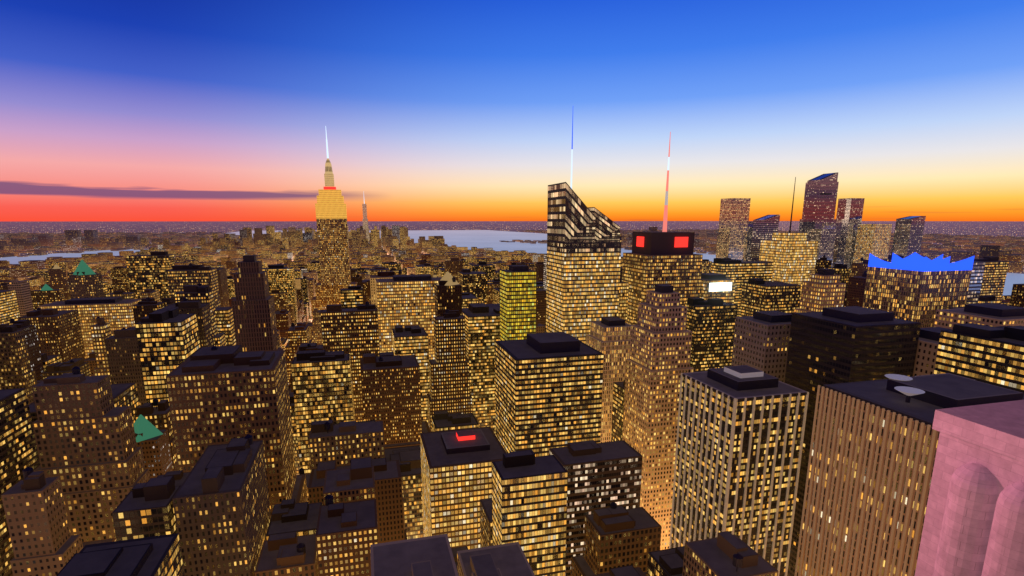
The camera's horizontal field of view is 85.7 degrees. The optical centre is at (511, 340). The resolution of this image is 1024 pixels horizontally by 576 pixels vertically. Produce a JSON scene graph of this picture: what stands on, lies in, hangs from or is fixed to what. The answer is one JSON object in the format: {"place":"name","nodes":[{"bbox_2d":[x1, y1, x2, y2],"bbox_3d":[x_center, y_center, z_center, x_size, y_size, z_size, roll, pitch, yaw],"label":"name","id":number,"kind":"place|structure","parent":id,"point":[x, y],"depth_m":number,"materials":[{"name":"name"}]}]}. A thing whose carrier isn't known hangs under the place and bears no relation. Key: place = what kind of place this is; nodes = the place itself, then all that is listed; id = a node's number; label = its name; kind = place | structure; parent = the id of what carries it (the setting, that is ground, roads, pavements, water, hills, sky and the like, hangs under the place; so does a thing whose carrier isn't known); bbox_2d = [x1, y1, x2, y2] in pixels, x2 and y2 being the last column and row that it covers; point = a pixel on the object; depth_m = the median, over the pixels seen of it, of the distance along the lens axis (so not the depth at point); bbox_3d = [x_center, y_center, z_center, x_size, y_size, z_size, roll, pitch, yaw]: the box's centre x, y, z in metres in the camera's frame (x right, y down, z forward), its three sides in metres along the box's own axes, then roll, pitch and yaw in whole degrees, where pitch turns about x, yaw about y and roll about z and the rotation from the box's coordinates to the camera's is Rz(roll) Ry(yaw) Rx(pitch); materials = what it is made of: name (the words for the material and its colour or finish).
{"place":"outdoors","nodes":[
{"label":"outdoors","id":0,"kind":"place"},
{"bbox_2d":[0,246,197,263],"bbox_3d":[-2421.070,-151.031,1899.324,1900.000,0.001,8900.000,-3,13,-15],"label":"river","id":1,"kind":"structure","parent":0,"point":[14,260],"depth_m":4001.94,"materials":[{"name":"blue liquid"}]},
{"bbox_2d":[0,116,1023,575],"bbox_3d":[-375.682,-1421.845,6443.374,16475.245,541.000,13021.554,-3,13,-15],"label":"city buildings","id":2,"kind":"structure","parent":0,"point":[822,392],"depth_m":368.99,"materials":[{"name":"brown glass"}]},
{"bbox_2d":[0,221,1023,474],"bbox_3d":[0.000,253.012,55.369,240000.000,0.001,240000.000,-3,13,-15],"label":"ground","id":3,"kind":"structure","parent":0,"point":[978,227],"depth_m":22517.31,"materials":[{"name":"brown"}]},
{"bbox_2d":[0,0,1023,220],"label":"sky","id":4,"kind":"structure","parent":0,"point":[111,110],"materials":[{"name":"blue"}]},
{"bbox_2d":[224,230,1023,294],"bbox_3d":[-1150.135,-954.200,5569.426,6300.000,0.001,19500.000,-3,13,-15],"label":"water","id":5,"kind":"structure","parent":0,"point":[469,239],"depth_m":7125.48,"materials":[{"name":"blue liquid"}]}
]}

